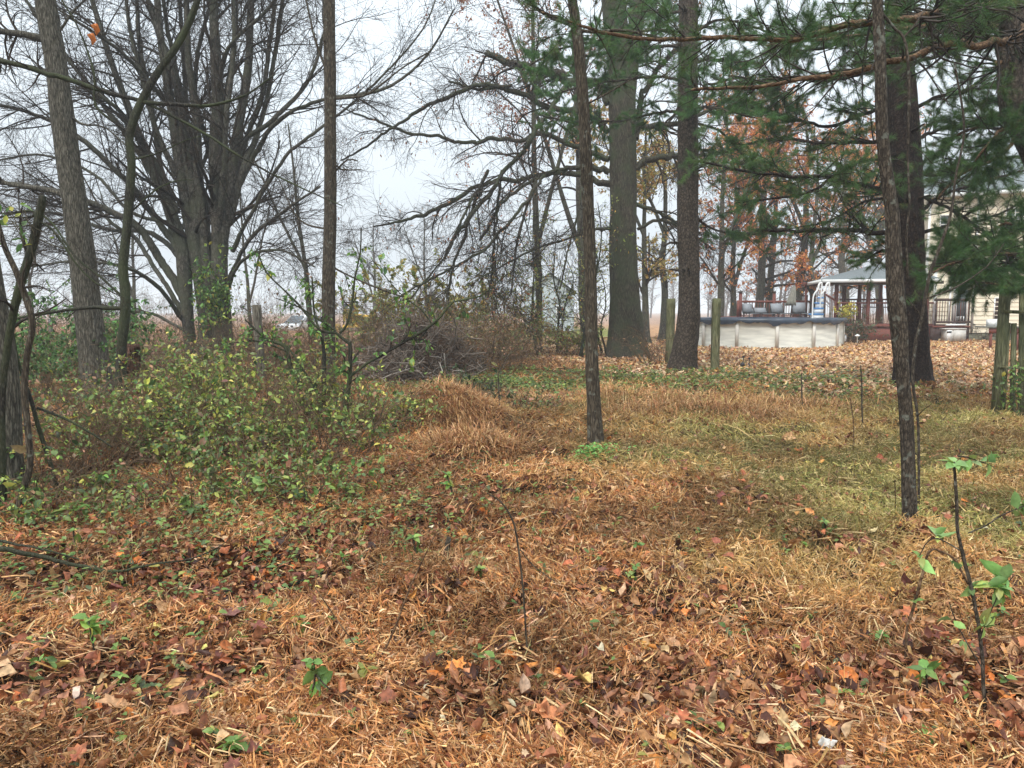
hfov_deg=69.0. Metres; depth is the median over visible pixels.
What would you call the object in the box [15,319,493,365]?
field grass
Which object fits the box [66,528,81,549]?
seedling
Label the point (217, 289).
climbing vine
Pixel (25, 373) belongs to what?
crooked stem
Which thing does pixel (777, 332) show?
above ground pool
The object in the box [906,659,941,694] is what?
seedling
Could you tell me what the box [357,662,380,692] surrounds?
seedling
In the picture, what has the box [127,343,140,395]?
tree stump
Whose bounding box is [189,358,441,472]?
honeysuckle shrub
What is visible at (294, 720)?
seedling
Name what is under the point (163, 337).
bare scrub
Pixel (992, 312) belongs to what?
house
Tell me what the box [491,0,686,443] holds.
thin tree
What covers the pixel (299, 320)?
parked car
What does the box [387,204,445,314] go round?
bare tree
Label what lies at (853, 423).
dry stem
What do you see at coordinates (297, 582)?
fallen branch
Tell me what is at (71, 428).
honeysuckle shrub
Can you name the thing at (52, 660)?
seedling
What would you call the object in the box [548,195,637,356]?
hedgerow tree
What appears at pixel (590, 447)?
green sprouts
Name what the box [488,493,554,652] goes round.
dry stem
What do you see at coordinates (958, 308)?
door
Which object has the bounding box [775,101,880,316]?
oak tree
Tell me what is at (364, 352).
bare scrub
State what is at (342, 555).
seedling
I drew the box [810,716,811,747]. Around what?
dry stem
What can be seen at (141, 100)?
slender sapling
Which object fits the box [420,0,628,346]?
rusty tree
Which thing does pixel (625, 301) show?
tree
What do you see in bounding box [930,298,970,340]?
back stoop
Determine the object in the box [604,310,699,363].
dead scrub
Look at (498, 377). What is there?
dry stem
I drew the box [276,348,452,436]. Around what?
honeysuckle shrub
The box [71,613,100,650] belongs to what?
seedling
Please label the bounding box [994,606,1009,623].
seedling
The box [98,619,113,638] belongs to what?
seedling
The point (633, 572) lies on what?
seedling
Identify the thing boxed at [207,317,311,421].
thicket sapling
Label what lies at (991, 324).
potting table
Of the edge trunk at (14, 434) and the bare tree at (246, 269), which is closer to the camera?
the edge trunk at (14, 434)
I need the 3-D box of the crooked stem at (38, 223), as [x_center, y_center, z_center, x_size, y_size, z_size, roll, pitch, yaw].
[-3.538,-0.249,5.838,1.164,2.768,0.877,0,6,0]
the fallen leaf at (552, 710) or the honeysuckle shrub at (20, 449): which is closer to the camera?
the fallen leaf at (552, 710)
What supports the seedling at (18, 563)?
on the ground at (654, 325)
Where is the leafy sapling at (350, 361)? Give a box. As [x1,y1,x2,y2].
[247,228,506,430]
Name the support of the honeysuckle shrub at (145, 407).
on the ground at (654, 325)
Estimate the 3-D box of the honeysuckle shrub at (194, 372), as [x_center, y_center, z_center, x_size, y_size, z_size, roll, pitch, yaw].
[-3.188,-0.139,9.200,3.425,1.568,3.621,0,6,0]
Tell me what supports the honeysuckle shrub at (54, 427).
on the ground at (654, 325)
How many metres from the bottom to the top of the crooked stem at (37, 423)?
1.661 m
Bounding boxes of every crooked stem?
[0,180,128,502]
[0,224,57,512]
[14,334,112,490]
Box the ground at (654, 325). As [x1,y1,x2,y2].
[0,313,1023,767]
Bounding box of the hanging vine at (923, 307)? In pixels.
[906,62,1004,503]
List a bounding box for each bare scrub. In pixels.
[59,269,235,358]
[139,263,309,360]
[265,296,417,370]
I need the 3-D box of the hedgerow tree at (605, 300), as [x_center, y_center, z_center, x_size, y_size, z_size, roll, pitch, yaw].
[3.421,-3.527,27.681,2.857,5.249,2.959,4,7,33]
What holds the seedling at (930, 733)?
on the ground at (654, 325)
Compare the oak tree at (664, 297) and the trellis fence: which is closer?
the trellis fence
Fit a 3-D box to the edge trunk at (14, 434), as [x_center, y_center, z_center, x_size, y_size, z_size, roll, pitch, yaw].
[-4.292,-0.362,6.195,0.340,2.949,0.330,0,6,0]
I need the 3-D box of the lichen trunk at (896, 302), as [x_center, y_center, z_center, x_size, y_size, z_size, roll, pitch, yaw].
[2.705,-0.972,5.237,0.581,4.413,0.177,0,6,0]
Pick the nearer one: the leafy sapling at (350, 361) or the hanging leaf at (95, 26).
the hanging leaf at (95, 26)
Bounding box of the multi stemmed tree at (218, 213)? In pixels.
[0,0,528,365]
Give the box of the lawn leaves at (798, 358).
[495,336,1017,402]
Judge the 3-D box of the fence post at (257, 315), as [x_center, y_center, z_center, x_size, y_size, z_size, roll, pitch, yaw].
[-6.033,-0.917,17.796,0.259,1.946,0.224,-2,6,-23]
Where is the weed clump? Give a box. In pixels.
[495,383,574,411]
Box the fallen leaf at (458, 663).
[445,656,465,669]
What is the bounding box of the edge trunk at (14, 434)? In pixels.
[0,262,24,494]
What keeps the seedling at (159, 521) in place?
on the ground at (654, 325)
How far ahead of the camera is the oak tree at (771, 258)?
51.35 m
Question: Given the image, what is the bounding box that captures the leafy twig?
[0,201,65,262]
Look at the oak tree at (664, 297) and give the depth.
41.56 m
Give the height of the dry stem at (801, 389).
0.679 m
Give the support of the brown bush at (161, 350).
on the ground at (654, 325)
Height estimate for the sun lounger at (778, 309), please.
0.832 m
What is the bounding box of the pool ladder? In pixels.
[808,282,829,317]
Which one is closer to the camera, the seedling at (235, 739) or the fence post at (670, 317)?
the seedling at (235, 739)
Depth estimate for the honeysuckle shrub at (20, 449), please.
5.95 m
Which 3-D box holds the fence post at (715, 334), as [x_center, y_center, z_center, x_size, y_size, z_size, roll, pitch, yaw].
[5.346,-1.149,19.580,0.169,2.197,0.169,-2,6,-20]
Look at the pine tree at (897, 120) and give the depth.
15.43 m
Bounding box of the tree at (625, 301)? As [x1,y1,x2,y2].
[315,0,765,357]
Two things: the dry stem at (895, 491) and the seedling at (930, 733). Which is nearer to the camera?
the seedling at (930, 733)
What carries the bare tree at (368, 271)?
on the ground at (654, 325)
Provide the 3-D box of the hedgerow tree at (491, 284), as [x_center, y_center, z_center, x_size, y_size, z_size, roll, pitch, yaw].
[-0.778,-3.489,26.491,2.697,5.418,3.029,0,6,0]
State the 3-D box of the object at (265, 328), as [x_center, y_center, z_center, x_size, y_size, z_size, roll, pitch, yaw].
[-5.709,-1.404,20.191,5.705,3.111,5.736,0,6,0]
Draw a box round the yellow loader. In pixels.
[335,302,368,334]
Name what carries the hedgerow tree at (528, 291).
on the ground at (654, 325)
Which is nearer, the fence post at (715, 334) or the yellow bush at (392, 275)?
the fence post at (715, 334)
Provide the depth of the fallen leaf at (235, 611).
3.91 m
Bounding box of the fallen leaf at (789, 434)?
[782,431,795,439]
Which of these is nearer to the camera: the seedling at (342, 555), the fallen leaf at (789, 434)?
the seedling at (342, 555)
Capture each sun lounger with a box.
[742,303,760,316]
[753,307,774,316]
[769,303,791,316]
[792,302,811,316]
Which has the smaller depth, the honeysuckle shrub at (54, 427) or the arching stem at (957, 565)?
the arching stem at (957, 565)
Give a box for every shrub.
[0,470,160,533]
[1,436,139,504]
[6,280,151,401]
[6,370,189,489]
[12,421,208,504]
[16,260,190,385]
[20,344,244,440]
[30,359,246,464]
[41,332,259,393]
[62,351,341,463]
[64,310,396,433]
[70,445,272,517]
[110,407,311,514]
[163,403,372,496]
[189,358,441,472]
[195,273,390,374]
[239,436,384,509]
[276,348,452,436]
[823,305,887,342]
[912,451,1023,712]
[970,323,1010,340]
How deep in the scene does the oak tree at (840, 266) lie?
57.70 m
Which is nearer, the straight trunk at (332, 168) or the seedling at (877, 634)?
the seedling at (877, 634)
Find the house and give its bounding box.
[923,159,1023,339]
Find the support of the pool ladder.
attached to the above ground pool
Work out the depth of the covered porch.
40.92 m
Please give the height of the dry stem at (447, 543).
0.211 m
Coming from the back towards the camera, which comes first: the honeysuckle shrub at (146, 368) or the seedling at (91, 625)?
the honeysuckle shrub at (146, 368)
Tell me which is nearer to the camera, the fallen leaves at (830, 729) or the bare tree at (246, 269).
the fallen leaves at (830, 729)
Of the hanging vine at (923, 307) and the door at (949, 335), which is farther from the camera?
the door at (949, 335)
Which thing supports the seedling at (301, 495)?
on the ground at (654, 325)
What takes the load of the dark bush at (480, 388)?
on the ground at (654, 325)
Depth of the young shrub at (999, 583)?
2.93 m
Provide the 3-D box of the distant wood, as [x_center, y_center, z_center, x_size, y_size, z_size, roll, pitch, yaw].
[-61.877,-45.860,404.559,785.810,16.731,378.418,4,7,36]
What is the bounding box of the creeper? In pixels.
[982,358,1023,420]
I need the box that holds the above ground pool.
[698,317,847,348]
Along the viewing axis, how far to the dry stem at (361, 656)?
3.35 m
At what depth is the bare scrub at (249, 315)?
22.69 m
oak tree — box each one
[552,95,677,343]
[592,108,706,339]
[698,121,814,315]
[699,66,827,314]
[699,71,809,315]
[703,115,818,313]
[729,99,864,316]
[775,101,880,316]
[808,107,930,332]
[816,110,884,322]
[865,178,884,256]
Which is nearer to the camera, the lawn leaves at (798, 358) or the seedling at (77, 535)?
the seedling at (77, 535)
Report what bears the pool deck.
on the ground at (654, 325)
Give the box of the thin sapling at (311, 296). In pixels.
[294,276,346,416]
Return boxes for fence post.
[252,305,265,377]
[665,298,674,363]
[710,298,720,369]
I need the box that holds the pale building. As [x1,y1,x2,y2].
[524,273,576,330]
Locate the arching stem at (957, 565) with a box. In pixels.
[904,548,967,667]
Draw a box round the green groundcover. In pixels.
[0,358,1023,767]
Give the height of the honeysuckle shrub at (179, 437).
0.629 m
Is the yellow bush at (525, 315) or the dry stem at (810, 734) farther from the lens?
the yellow bush at (525, 315)
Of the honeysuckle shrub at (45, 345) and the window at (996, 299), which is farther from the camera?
the window at (996, 299)
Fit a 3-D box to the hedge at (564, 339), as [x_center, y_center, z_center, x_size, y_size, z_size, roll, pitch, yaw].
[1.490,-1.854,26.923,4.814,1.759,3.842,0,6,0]
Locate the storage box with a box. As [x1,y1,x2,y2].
[939,328,966,340]
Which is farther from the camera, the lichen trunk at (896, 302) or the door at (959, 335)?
the door at (959, 335)
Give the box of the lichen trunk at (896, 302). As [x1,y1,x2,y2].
[872,0,935,519]
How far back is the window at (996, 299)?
40.96 m
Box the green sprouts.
[565,442,635,461]
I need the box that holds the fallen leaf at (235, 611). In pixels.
[222,607,243,615]
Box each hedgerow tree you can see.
[460,215,526,351]
[499,241,565,344]
[501,207,575,354]
[526,211,601,350]
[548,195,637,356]
[553,235,609,352]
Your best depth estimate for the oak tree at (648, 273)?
37.31 m
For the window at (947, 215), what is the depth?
41.57 m
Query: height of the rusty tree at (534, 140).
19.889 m
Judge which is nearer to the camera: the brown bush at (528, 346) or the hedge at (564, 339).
the brown bush at (528, 346)
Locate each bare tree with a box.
[0,170,61,308]
[85,151,173,330]
[228,146,302,335]
[229,115,322,338]
[340,214,388,319]
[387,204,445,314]
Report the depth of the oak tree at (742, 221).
43.00 m
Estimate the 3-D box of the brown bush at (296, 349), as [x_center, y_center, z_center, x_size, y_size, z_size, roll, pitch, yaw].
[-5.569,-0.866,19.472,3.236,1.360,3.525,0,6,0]
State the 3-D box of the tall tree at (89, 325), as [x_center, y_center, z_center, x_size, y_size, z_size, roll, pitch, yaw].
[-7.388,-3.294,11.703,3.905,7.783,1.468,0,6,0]
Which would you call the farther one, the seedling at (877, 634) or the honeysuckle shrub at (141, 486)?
the honeysuckle shrub at (141, 486)
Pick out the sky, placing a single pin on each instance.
(402, 187)
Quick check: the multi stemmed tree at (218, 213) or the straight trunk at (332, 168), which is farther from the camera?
the multi stemmed tree at (218, 213)
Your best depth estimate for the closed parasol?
41.18 m
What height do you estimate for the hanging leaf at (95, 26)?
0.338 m
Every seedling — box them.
[11,562,26,574]
[29,654,56,676]
[62,551,74,568]
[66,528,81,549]
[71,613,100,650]
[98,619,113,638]
[111,671,128,688]
[154,517,165,533]
[197,505,208,519]
[203,725,223,744]
[216,733,270,757]
[282,714,302,730]
[291,615,310,634]
[297,489,308,504]
[301,657,332,705]
[335,551,350,571]
[344,636,367,655]
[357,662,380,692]
[401,531,422,557]
[442,471,455,499]
[473,564,484,585]
[625,563,639,584]
[633,542,644,549]
[776,742,801,753]
[818,516,837,539]
[870,630,890,645]
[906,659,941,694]
[912,724,934,754]
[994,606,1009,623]
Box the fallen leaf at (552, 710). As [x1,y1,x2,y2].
[532,697,561,719]
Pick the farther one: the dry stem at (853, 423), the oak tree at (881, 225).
the oak tree at (881, 225)
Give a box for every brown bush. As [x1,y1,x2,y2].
[74,315,253,371]
[233,329,356,375]
[318,265,546,366]
[385,283,581,373]
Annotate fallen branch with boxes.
[122,516,206,561]
[282,571,324,587]
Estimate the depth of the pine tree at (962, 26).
9.46 m
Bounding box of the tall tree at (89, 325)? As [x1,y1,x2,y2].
[0,0,183,400]
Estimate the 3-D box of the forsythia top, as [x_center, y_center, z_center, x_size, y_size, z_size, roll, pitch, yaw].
[16.692,-3.620,37.128,1.457,1.086,1.342,0,6,0]
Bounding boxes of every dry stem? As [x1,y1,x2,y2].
[314,586,369,669]
[375,530,437,665]
[443,537,450,556]
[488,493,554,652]
[498,349,514,404]
[801,373,802,404]
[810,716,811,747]
[850,397,854,453]
[860,365,862,426]
[894,480,895,512]
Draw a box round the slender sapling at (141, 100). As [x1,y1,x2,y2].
[0,0,344,413]
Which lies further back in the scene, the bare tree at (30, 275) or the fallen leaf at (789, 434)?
the bare tree at (30, 275)
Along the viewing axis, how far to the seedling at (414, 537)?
4.91 m
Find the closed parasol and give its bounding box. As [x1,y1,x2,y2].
[785,284,795,316]
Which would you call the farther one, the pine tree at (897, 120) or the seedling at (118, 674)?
the pine tree at (897, 120)
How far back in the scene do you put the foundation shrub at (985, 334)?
41.16 m
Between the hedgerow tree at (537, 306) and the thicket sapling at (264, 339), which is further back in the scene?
the hedgerow tree at (537, 306)
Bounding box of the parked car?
[276,315,321,334]
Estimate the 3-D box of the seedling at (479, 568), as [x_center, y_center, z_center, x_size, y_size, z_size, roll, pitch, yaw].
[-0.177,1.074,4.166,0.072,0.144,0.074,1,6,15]
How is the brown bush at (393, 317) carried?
on the ground at (654, 325)
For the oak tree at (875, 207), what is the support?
on the ground at (654, 325)
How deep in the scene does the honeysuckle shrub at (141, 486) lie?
6.00 m
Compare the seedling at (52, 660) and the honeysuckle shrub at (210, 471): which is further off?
the honeysuckle shrub at (210, 471)
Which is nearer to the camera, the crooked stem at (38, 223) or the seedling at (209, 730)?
the seedling at (209, 730)
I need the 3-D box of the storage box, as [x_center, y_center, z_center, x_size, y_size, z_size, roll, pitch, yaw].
[23.761,-2.661,40.175,1.152,0.700,0.590,0,6,0]
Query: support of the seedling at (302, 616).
on the ground at (654, 325)
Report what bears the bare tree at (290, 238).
on the ground at (654, 325)
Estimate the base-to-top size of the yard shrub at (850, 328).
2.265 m
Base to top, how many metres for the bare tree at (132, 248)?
10.470 m
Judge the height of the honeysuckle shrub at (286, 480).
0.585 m
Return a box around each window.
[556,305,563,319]
[939,214,948,232]
[993,297,998,318]
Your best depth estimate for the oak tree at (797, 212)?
48.62 m
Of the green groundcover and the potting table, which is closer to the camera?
the green groundcover
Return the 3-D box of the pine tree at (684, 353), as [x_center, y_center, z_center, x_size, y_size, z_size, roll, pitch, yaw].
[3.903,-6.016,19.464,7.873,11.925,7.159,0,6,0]
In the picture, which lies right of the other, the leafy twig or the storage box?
the storage box
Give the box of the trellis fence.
[990,291,1023,417]
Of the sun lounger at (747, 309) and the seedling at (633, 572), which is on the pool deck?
the sun lounger at (747, 309)
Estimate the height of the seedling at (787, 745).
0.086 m
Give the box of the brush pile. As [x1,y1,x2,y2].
[335,289,506,386]
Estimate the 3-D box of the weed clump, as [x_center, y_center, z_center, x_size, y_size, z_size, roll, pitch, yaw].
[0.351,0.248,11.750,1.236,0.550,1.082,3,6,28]
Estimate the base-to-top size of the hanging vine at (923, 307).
3.808 m
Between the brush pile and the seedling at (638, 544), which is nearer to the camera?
the seedling at (638, 544)
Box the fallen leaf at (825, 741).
[818,736,836,750]
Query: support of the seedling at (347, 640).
on the ground at (654, 325)
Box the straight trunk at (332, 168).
[264,0,427,389]
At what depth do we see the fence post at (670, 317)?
21.87 m
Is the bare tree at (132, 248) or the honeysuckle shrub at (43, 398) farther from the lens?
the bare tree at (132, 248)
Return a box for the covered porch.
[807,264,944,340]
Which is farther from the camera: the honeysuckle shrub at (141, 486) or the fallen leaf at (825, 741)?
the honeysuckle shrub at (141, 486)
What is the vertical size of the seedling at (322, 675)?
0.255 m
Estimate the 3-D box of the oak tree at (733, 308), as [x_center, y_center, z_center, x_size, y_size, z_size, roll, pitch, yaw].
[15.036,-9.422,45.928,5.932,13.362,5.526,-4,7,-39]
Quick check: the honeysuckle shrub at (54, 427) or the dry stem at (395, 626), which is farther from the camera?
the honeysuckle shrub at (54, 427)
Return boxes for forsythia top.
[830,300,857,318]
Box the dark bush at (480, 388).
[441,363,513,400]
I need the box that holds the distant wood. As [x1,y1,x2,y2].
[6,236,875,321]
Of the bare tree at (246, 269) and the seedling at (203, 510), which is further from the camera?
the bare tree at (246, 269)
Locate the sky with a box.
[0,0,1018,312]
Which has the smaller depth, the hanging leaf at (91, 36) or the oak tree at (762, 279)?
the hanging leaf at (91, 36)
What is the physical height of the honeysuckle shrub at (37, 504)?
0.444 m
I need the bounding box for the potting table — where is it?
[974,319,1018,349]
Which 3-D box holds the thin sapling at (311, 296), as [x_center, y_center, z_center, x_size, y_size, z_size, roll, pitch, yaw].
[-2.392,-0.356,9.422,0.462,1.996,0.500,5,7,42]
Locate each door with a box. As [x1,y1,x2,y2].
[946,330,951,340]
[953,330,965,340]
[956,284,965,323]
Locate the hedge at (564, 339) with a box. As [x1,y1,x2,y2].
[489,311,605,355]
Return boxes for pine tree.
[508,0,1023,318]
[513,0,808,370]
[677,0,1023,383]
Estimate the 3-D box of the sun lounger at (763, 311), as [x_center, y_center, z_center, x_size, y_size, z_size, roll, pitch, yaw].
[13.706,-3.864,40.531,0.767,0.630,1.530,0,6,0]
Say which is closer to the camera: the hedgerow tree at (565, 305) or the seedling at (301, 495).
the seedling at (301, 495)
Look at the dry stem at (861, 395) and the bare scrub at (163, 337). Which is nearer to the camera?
the dry stem at (861, 395)
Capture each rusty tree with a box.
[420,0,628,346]
[450,0,703,349]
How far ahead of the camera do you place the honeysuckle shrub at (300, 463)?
6.79 m
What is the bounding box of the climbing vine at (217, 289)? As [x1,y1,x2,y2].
[184,242,248,344]
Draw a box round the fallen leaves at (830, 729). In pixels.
[0,353,1023,767]
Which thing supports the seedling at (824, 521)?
on the ground at (654, 325)
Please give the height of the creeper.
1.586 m
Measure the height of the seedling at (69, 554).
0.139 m
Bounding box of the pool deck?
[721,282,832,316]
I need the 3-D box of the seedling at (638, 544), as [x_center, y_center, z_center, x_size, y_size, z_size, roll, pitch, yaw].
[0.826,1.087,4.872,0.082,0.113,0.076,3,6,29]
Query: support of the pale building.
on the ground at (654, 325)
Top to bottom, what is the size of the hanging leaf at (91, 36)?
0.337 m
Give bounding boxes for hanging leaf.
[87,0,95,44]
[91,1,99,35]
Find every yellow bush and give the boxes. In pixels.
[307,247,540,352]
[363,260,572,357]

